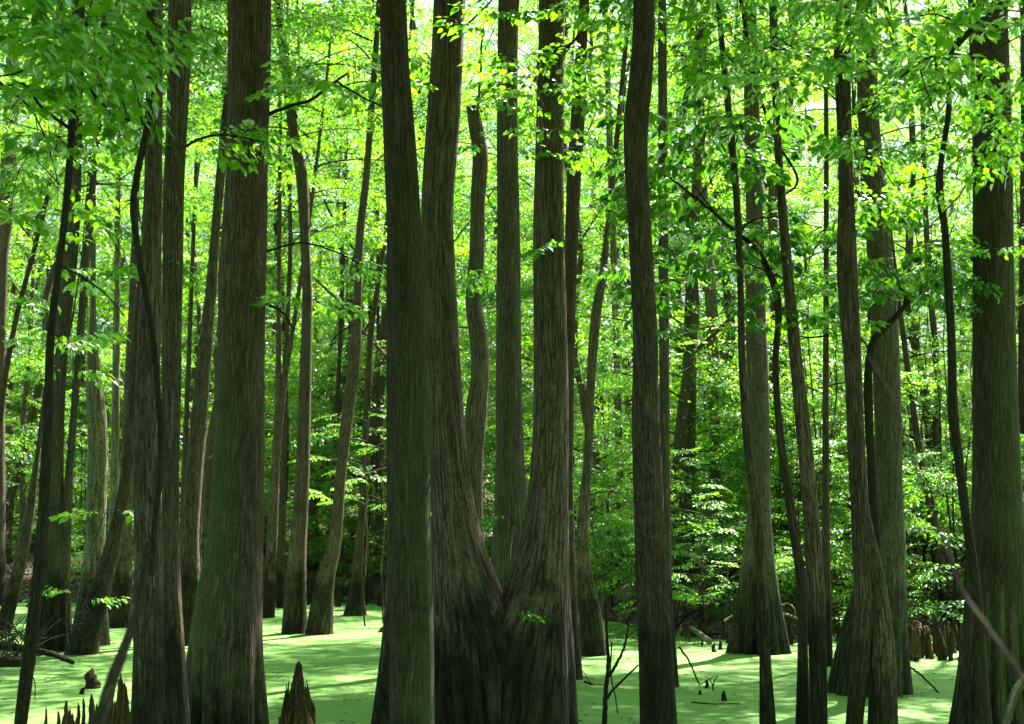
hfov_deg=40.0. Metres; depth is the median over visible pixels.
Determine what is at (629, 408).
forest tree
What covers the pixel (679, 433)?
forest tree
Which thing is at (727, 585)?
sapling
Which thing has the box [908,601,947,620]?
fallen branch
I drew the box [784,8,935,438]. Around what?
forest tree
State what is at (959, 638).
cypress knee
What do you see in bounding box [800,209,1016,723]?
crooked tree
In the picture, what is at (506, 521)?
swamp tree
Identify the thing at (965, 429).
understory shrub
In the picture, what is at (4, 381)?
bank tree
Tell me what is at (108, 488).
understory shrub
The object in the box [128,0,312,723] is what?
swamp tree
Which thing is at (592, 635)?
swamp tree
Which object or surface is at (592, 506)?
understory shrub
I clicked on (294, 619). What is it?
swamp tree
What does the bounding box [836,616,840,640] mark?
cypress knee
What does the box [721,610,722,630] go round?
cypress knee
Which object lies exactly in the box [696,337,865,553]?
understory shrub
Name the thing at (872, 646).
swamp tree
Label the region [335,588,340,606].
cypress knee
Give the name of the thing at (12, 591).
swamp tree
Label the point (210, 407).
understory shrub
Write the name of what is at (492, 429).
forest tree
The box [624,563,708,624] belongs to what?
fallen branch
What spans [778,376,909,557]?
understory shrub
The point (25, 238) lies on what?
forest tree
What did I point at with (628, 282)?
forest tree
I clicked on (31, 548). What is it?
forest tree
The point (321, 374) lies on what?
forest tree
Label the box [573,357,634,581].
understory shrub
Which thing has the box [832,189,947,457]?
forest tree
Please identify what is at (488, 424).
forest tree
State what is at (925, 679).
stick
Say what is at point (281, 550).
bank tree
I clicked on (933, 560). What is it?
fallen branch
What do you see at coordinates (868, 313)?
forest tree
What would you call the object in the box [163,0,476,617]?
swamp tree
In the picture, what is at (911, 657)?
cypress knee
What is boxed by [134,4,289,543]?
bank tree
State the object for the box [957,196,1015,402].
forest tree
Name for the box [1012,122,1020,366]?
forest tree
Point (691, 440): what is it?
bank tree
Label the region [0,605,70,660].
brush pile
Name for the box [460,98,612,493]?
forest tree
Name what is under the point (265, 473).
understory shrub
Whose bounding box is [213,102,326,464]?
forest tree
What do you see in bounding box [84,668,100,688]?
cypress knee
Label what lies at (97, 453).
swamp tree
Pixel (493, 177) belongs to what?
forest tree
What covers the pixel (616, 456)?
understory shrub
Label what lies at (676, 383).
understory shrub
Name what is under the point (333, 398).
forest tree
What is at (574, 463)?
understory shrub
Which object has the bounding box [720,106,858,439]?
forest tree
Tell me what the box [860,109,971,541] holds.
forest tree
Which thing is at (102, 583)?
swamp tree
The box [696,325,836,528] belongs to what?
understory shrub
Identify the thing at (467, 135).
forest tree
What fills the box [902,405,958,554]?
understory shrub
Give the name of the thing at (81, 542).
understory shrub
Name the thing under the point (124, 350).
forest tree
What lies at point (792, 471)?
understory shrub
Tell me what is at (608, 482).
understory shrub
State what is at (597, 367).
forest tree
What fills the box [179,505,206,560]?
understory shrub
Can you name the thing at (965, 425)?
understory shrub
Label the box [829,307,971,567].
understory shrub
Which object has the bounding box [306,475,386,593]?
understory shrub
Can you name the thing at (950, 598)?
fallen branch
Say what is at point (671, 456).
understory shrub
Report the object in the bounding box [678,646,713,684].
stick
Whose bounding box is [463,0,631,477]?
forest tree
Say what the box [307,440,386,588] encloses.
understory shrub
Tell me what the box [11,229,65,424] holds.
forest tree
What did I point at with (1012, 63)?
forest tree
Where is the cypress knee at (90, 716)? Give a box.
[88,704,92,723]
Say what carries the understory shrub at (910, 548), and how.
on the ground
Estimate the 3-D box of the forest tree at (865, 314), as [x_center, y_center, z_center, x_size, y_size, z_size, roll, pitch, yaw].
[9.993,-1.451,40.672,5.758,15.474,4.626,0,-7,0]
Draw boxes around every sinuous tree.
[583,95,822,723]
[794,0,1023,723]
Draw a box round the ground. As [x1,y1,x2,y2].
[6,531,967,639]
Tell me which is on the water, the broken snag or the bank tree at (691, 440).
the broken snag
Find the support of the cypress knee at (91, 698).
on the water
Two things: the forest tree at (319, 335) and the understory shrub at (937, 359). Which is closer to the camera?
the understory shrub at (937, 359)
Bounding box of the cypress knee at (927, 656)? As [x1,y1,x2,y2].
[925,632,929,658]
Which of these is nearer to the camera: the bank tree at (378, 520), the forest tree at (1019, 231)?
the forest tree at (1019, 231)
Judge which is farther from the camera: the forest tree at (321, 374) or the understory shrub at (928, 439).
the forest tree at (321, 374)
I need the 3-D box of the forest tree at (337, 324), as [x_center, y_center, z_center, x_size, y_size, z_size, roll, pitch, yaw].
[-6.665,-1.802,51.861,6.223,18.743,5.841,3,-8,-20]
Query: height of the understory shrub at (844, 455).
6.296 m
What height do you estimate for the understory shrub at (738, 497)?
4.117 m
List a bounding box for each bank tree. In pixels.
[0,0,164,442]
[0,39,223,615]
[14,6,164,351]
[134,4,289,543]
[203,1,419,607]
[267,50,461,592]
[270,27,491,575]
[519,0,715,583]
[569,1,787,572]
[587,0,777,561]
[761,0,1016,622]
[914,0,1023,505]
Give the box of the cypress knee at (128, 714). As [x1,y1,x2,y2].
[126,705,129,723]
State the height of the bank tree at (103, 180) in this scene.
18.250 m
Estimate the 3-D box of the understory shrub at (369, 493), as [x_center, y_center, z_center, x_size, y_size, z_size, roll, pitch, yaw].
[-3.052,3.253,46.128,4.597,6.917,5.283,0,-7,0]
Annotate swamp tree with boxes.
[0,0,213,651]
[0,0,226,645]
[0,1,88,605]
[0,4,208,629]
[10,4,277,627]
[21,0,351,654]
[96,0,203,723]
[97,0,348,645]
[127,4,345,570]
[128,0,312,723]
[163,0,430,633]
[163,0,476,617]
[186,0,438,723]
[223,0,467,634]
[305,0,496,615]
[371,228,389,723]
[379,0,434,723]
[478,0,574,623]
[519,0,655,655]
[534,0,776,723]
[537,0,820,686]
[565,0,588,679]
[668,0,1023,723]
[716,1,775,723]
[726,0,791,654]
[730,1,941,665]
[732,0,936,723]
[827,0,913,696]
[948,0,1023,723]
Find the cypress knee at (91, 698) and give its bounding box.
[88,694,94,712]
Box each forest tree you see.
[0,62,56,299]
[0,100,48,354]
[5,31,142,562]
[5,111,110,550]
[5,113,89,551]
[5,121,86,551]
[5,129,101,488]
[6,188,35,480]
[7,253,20,331]
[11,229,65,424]
[14,244,128,541]
[65,16,223,516]
[67,110,183,535]
[76,79,216,453]
[77,166,195,441]
[108,48,267,556]
[179,73,277,484]
[179,197,301,476]
[181,195,320,540]
[192,176,333,399]
[194,177,339,488]
[206,0,375,602]
[208,9,428,570]
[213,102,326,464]
[263,99,322,554]
[265,0,464,487]
[265,70,385,552]
[288,260,353,506]
[289,149,384,553]
[293,240,353,551]
[296,70,495,562]
[311,133,385,549]
[313,360,470,499]
[320,0,495,427]
[328,0,605,585]
[337,22,531,404]
[457,3,681,556]
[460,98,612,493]
[460,137,595,443]
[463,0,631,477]
[483,221,528,492]
[484,0,630,355]
[485,1,627,535]
[521,16,704,514]
[524,33,708,489]
[525,21,707,487]
[529,0,807,588]
[574,230,623,537]
[583,165,652,480]
[598,222,700,446]
[601,8,855,555]
[603,96,771,480]
[611,30,768,550]
[621,22,801,556]
[631,278,737,379]
[656,2,857,542]
[657,105,745,551]
[683,0,900,534]
[684,7,838,342]
[717,16,873,556]
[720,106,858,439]
[734,235,844,550]
[768,95,963,469]
[784,1,942,485]
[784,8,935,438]
[787,165,910,437]
[794,231,861,451]
[803,0,1017,563]
[829,149,944,440]
[829,178,928,447]
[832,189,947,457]
[856,239,932,418]
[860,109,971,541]
[861,181,946,366]
[879,0,1020,561]
[893,192,970,395]
[904,126,972,450]
[907,6,1020,444]
[932,76,1020,399]
[939,50,1020,413]
[945,75,1020,278]
[950,107,1018,365]
[955,0,1020,375]
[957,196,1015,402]
[1009,33,1020,96]
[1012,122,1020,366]
[1014,21,1023,302]
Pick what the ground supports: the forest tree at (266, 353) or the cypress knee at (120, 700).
the forest tree at (266, 353)
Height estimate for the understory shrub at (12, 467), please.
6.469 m
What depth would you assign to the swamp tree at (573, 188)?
18.92 m
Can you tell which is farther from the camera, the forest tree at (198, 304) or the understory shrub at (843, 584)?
the forest tree at (198, 304)
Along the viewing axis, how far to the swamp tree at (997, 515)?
12.65 m
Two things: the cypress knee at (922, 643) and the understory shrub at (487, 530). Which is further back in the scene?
the understory shrub at (487, 530)
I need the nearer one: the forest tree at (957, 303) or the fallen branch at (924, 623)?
the fallen branch at (924, 623)
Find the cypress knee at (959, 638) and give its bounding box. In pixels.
[957,628,960,651]
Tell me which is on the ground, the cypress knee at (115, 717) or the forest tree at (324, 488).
the forest tree at (324, 488)
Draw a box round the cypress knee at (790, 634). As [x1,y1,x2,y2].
[788,620,792,644]
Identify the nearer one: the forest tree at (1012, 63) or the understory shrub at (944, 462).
the understory shrub at (944, 462)
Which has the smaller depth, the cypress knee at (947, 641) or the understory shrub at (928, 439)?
the cypress knee at (947, 641)
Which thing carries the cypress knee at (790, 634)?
on the water
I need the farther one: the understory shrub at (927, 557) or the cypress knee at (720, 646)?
the understory shrub at (927, 557)
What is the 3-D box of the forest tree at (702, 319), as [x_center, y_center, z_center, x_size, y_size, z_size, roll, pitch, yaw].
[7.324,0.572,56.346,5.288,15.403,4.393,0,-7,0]
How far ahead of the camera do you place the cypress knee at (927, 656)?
21.50 m
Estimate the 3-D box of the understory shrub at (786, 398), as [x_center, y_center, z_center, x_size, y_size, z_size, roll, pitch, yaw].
[5.087,1.411,29.555,5.005,6.587,5.027,0,-7,0]
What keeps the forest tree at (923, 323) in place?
on the ground
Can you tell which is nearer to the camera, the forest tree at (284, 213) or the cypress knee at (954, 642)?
the cypress knee at (954, 642)
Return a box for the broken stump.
[278,661,315,723]
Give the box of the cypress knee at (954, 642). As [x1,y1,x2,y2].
[950,628,957,653]
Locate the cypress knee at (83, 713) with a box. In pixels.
[81,697,85,723]
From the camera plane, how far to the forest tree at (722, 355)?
41.28 m
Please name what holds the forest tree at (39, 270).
on the ground
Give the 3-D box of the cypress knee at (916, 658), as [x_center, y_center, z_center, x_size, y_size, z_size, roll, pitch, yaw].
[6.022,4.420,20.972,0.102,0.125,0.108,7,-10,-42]
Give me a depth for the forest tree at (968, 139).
47.76 m
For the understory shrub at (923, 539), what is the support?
on the ground
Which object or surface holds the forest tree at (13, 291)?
on the ground
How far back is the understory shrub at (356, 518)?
44.88 m
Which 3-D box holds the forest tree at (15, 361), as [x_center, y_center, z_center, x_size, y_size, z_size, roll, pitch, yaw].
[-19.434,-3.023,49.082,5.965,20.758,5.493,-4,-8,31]
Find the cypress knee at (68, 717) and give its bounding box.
[67,709,70,723]
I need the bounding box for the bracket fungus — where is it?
[244,118,254,125]
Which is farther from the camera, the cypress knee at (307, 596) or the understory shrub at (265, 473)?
the understory shrub at (265, 473)
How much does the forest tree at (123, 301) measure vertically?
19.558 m
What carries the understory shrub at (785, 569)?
on the ground
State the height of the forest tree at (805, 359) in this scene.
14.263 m
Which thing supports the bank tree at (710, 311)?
on the ground
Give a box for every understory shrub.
[5,376,86,565]
[5,386,109,531]
[5,417,38,512]
[7,418,80,559]
[14,379,132,556]
[71,393,133,544]
[71,513,133,581]
[72,487,133,555]
[73,464,179,533]
[132,470,204,553]
[161,419,279,543]
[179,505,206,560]
[180,399,294,524]
[263,385,374,541]
[263,424,352,554]
[290,373,385,556]
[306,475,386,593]
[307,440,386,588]
[342,458,374,550]
[350,427,488,528]
[375,490,493,537]
[483,420,530,536]
[483,457,494,551]
[483,510,492,547]
[486,392,633,612]
[487,437,632,513]
[524,427,631,578]
[573,325,772,558]
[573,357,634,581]
[573,377,700,612]
[573,393,633,556]
[573,456,626,566]
[574,445,633,557]
[575,402,712,562]
[575,490,711,584]
[596,411,743,638]
[657,273,870,529]
[669,312,789,545]
[670,318,867,552]
[670,355,744,548]
[670,373,744,533]
[695,297,945,586]
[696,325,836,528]
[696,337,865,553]
[696,463,797,551]
[697,389,775,546]
[702,396,850,579]
[704,334,848,555]
[712,379,850,591]
[718,401,851,586]
[723,424,853,627]
[724,403,853,593]
[727,381,798,543]
[771,316,947,554]
[774,362,923,560]
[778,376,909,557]
[782,458,955,620]
[791,306,971,564]
[794,422,916,604]
[795,421,947,557]
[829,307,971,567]
[839,383,970,561]
[840,313,1023,629]
[845,337,971,562]
[902,392,971,540]
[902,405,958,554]
[903,412,971,554]
[905,385,971,562]
[913,400,971,552]
[914,388,971,555]
[919,502,970,550]
[923,367,969,551]
[938,307,1023,552]
[940,389,1023,551]
[956,394,1023,585]
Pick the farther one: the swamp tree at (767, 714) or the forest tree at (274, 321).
the forest tree at (274, 321)
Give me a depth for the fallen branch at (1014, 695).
6.34 m
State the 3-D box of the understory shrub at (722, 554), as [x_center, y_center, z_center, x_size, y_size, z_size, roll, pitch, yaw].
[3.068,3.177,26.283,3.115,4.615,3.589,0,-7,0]
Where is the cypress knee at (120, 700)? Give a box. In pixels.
[116,674,124,723]
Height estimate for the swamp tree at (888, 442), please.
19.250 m
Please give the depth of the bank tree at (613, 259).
33.44 m
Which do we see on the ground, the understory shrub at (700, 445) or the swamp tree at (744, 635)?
the understory shrub at (700, 445)
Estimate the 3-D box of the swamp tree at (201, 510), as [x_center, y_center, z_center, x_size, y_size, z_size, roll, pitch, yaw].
[-6.869,-2.987,32.776,4.753,18.250,6.983,-4,-8,26]
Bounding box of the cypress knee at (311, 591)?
[309,583,313,603]
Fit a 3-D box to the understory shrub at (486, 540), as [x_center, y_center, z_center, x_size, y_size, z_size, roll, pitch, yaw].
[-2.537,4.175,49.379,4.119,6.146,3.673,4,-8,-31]
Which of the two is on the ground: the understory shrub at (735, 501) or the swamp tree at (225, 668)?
the understory shrub at (735, 501)
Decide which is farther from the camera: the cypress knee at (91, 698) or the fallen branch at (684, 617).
the fallen branch at (684, 617)
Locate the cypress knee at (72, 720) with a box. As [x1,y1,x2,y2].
[70,713,75,723]
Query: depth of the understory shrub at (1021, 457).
29.83 m
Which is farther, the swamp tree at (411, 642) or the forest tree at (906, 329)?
the forest tree at (906, 329)
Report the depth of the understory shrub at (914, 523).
26.84 m
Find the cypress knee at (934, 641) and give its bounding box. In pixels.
[932,629,935,653]
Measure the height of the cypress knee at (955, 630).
0.720 m
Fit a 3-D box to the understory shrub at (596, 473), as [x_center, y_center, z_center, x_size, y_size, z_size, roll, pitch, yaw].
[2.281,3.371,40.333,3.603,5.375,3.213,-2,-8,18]
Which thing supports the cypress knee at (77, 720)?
on the water
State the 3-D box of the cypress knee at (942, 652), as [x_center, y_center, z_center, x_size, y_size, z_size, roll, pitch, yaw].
[6.501,4.360,21.255,0.179,0.784,0.184,3,-13,-25]
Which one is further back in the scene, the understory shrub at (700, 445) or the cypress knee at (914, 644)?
the understory shrub at (700, 445)
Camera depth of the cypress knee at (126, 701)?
13.58 m
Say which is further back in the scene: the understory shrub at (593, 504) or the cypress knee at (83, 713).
the understory shrub at (593, 504)
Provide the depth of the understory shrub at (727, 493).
37.39 m
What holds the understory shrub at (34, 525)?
on the ground
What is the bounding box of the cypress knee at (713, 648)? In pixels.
[711,643,716,651]
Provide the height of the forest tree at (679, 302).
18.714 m
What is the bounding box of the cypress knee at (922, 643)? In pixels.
[920,628,924,657]
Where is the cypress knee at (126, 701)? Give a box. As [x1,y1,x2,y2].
[123,681,128,723]
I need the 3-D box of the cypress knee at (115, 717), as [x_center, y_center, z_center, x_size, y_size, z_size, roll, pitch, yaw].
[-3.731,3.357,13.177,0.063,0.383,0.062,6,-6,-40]
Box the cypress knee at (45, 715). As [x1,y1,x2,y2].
[44,708,46,723]
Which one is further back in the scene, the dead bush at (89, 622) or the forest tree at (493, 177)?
the forest tree at (493, 177)
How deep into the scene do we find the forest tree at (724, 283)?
39.21 m
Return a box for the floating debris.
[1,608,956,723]
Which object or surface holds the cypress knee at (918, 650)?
on the water
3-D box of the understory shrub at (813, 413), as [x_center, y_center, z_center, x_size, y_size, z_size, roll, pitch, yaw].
[5.810,1.904,27.833,4.846,6.573,4.906,6,-9,-38]
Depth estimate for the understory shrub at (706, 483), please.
39.43 m
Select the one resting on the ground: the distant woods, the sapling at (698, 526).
the distant woods
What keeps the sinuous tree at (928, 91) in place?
on the water
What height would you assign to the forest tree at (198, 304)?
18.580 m
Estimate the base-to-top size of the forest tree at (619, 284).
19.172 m
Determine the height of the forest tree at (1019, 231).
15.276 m
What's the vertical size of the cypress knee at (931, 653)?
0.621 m
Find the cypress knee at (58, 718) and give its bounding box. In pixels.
[56,711,60,723]
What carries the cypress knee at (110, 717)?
on the water
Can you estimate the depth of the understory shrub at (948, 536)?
32.00 m
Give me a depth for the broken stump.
13.34 m
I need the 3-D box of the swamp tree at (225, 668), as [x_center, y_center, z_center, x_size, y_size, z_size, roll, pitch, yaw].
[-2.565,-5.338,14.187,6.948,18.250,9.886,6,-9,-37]
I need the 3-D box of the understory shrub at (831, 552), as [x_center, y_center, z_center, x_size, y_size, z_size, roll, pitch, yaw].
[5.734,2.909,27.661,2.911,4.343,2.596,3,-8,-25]
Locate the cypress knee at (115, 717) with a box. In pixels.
[112,702,117,723]
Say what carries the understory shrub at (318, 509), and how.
on the ground
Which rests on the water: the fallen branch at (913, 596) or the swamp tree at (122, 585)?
the swamp tree at (122, 585)
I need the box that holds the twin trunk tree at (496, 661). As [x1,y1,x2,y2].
[421,0,661,723]
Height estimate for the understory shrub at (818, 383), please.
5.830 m
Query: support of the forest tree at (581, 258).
on the ground
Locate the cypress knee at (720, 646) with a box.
[718,640,722,649]
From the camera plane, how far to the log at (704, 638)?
23.99 m
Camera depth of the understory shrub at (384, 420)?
43.50 m
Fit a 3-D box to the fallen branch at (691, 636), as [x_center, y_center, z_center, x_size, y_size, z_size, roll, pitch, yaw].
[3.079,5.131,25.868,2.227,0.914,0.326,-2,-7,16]
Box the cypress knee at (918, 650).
[916,632,919,659]
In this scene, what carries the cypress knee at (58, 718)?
on the water
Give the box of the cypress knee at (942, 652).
[937,626,947,659]
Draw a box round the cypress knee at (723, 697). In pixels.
[721,690,726,700]
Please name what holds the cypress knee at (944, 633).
on the water
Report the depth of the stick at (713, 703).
15.52 m
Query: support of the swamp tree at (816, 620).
in the water
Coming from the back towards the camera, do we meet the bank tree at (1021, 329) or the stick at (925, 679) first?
the bank tree at (1021, 329)
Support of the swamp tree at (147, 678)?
in the water
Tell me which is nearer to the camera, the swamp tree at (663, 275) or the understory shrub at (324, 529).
the swamp tree at (663, 275)
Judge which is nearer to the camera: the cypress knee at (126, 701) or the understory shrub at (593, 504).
the cypress knee at (126, 701)
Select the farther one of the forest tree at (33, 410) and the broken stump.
the forest tree at (33, 410)
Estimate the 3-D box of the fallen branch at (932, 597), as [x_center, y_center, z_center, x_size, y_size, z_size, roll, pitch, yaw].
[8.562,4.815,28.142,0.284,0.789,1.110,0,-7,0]
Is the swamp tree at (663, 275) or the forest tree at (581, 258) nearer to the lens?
the swamp tree at (663, 275)
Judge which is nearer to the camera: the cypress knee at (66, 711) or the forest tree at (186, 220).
the cypress knee at (66, 711)
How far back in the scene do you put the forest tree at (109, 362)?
41.17 m
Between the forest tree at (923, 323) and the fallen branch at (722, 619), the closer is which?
the fallen branch at (722, 619)
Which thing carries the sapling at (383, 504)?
on the water
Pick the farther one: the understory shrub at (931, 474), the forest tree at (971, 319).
the forest tree at (971, 319)
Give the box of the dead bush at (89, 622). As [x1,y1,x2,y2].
[53,592,118,641]
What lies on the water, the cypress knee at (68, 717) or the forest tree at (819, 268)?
the cypress knee at (68, 717)
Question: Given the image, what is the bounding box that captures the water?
[0,602,958,723]
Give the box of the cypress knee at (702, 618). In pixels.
[699,604,704,621]
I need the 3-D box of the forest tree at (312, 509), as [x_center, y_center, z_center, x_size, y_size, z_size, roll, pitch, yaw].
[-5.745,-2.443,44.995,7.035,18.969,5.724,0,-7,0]
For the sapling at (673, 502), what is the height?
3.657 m
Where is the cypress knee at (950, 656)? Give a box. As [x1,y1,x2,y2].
[948,632,952,660]
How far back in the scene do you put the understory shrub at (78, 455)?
47.23 m
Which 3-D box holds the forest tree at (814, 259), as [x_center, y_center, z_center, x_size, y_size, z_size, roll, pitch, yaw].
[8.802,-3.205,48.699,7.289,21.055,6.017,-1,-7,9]
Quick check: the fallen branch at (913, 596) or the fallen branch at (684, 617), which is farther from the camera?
the fallen branch at (913, 596)
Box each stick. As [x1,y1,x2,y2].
[582,671,602,684]
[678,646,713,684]
[691,701,739,703]
[705,676,716,689]
[911,667,939,692]
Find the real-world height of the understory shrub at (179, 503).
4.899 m
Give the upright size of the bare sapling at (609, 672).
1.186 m
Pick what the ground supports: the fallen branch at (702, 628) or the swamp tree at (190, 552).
the fallen branch at (702, 628)
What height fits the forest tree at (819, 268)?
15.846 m
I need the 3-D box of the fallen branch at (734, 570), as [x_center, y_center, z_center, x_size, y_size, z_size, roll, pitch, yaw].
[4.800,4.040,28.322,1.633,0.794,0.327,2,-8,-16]
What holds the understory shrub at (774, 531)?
on the ground
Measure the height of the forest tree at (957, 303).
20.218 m
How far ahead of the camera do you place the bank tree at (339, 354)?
42.51 m
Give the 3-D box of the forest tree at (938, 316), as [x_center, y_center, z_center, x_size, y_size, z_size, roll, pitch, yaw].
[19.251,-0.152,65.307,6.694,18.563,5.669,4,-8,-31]
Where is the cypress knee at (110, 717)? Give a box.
[107,706,112,723]
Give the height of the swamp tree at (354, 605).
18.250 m
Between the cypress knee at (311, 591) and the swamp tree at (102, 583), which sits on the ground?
the cypress knee at (311, 591)
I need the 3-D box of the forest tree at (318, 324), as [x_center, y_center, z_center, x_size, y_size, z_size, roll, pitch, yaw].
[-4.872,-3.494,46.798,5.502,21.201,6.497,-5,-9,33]
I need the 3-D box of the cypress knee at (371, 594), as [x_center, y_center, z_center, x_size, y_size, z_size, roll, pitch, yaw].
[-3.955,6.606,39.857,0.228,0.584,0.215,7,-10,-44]
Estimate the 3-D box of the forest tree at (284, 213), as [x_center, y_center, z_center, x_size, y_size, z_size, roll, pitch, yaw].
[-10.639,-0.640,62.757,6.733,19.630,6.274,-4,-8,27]
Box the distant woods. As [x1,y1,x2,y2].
[0,0,1020,552]
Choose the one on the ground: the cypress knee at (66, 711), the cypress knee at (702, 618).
the cypress knee at (702, 618)
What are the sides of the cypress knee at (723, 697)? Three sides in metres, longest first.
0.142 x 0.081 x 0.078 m
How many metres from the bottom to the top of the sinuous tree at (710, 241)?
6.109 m
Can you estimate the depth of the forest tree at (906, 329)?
52.57 m
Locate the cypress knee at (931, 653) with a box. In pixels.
[928,635,933,658]
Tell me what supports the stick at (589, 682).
on the water
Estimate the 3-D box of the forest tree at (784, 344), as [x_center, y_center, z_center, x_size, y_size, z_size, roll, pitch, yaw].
[7.930,-2.568,39.376,4.046,17.363,6.108,0,-7,0]
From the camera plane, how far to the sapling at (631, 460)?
27.12 m
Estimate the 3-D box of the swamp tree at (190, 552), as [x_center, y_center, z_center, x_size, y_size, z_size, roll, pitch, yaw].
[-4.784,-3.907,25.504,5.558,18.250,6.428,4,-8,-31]
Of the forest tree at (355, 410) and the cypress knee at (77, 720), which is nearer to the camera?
the cypress knee at (77, 720)
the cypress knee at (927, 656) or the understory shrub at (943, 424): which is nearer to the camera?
the cypress knee at (927, 656)
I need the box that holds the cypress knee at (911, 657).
[908,627,912,660]
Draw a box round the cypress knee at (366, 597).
[364,590,368,604]
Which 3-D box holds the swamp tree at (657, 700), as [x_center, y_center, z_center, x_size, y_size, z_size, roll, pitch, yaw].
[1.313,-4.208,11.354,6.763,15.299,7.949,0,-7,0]
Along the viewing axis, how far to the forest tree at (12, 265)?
44.34 m
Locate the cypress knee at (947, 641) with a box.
[945,624,948,655]
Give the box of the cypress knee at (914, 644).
[911,629,921,658]
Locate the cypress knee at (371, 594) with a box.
[369,585,375,601]
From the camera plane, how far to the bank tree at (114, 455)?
34.33 m
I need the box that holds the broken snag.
[456,39,496,542]
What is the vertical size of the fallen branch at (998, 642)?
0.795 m
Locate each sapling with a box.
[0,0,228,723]
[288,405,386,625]
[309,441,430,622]
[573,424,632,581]
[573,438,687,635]
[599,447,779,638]
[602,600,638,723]
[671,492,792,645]
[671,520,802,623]
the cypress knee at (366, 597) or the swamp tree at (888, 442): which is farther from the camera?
the cypress knee at (366, 597)
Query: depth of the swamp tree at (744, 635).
22.84 m
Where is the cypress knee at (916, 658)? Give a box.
[912,654,919,661]
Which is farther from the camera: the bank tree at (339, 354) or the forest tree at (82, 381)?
the forest tree at (82, 381)
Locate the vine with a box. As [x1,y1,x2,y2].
[130,2,163,575]
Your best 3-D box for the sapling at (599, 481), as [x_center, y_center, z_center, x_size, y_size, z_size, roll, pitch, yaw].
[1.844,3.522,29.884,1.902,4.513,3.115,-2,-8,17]
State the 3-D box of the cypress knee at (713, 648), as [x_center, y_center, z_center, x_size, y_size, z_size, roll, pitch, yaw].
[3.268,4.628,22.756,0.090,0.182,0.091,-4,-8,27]
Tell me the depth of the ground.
29.50 m
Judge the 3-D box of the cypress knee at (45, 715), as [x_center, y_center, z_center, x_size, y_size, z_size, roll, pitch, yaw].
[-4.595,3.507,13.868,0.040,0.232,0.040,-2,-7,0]
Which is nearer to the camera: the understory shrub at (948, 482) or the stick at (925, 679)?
the stick at (925, 679)
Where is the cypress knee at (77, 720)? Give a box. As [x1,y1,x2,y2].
[75,702,80,723]
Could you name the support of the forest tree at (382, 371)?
on the ground
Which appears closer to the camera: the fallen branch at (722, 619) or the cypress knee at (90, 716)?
the cypress knee at (90, 716)
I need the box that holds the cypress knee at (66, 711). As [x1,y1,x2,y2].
[61,700,68,723]
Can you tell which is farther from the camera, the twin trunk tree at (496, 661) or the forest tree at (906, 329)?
the forest tree at (906, 329)
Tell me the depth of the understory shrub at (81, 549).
48.06 m
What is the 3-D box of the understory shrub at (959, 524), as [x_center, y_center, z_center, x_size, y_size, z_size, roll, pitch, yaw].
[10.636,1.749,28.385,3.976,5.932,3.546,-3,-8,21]
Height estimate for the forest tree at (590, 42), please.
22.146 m
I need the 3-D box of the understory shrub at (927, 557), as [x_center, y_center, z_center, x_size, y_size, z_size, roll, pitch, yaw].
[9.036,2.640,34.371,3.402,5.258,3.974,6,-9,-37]
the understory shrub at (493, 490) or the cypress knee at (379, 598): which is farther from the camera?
the understory shrub at (493, 490)
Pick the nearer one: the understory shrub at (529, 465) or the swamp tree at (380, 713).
the swamp tree at (380, 713)
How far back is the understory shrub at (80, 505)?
43.59 m
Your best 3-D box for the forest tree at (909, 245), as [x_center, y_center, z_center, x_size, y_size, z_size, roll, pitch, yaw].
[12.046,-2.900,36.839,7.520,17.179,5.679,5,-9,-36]
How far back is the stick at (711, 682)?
16.96 m
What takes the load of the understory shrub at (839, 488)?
on the ground
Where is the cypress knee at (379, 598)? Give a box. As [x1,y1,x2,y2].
[377,588,384,605]
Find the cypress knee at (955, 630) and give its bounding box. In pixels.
[953,622,958,650]
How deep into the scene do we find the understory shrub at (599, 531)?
31.71 m
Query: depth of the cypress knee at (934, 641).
22.47 m
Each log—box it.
[0,641,74,664]
[0,655,35,667]
[690,626,712,644]
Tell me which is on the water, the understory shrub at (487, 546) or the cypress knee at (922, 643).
the cypress knee at (922, 643)
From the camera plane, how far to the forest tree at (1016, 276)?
35.35 m
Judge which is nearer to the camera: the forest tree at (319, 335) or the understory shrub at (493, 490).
the understory shrub at (493, 490)
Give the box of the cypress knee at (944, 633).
[942,626,945,645]
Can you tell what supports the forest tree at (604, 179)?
on the ground
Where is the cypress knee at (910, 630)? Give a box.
[909,624,912,642]
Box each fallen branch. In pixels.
[92,542,149,723]
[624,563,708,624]
[676,592,735,629]
[680,617,729,638]
[686,546,714,577]
[689,608,714,639]
[712,605,733,622]
[713,544,775,580]
[845,304,1023,682]
[906,555,935,572]
[907,585,924,600]
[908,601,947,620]
[908,611,961,628]
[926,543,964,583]
[926,554,946,576]
[926,584,940,615]
[927,585,961,600]
[1002,674,1023,723]
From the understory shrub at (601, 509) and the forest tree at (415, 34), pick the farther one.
the forest tree at (415, 34)
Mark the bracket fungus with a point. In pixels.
(252, 122)
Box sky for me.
[0,0,1020,529]
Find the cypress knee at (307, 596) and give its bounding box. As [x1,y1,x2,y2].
[306,592,308,604]
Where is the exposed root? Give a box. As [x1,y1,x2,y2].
[781,602,797,619]
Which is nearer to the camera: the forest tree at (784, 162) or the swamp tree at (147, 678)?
the swamp tree at (147, 678)
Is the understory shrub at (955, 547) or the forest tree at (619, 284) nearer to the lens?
the understory shrub at (955, 547)
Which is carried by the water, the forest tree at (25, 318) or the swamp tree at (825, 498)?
the swamp tree at (825, 498)

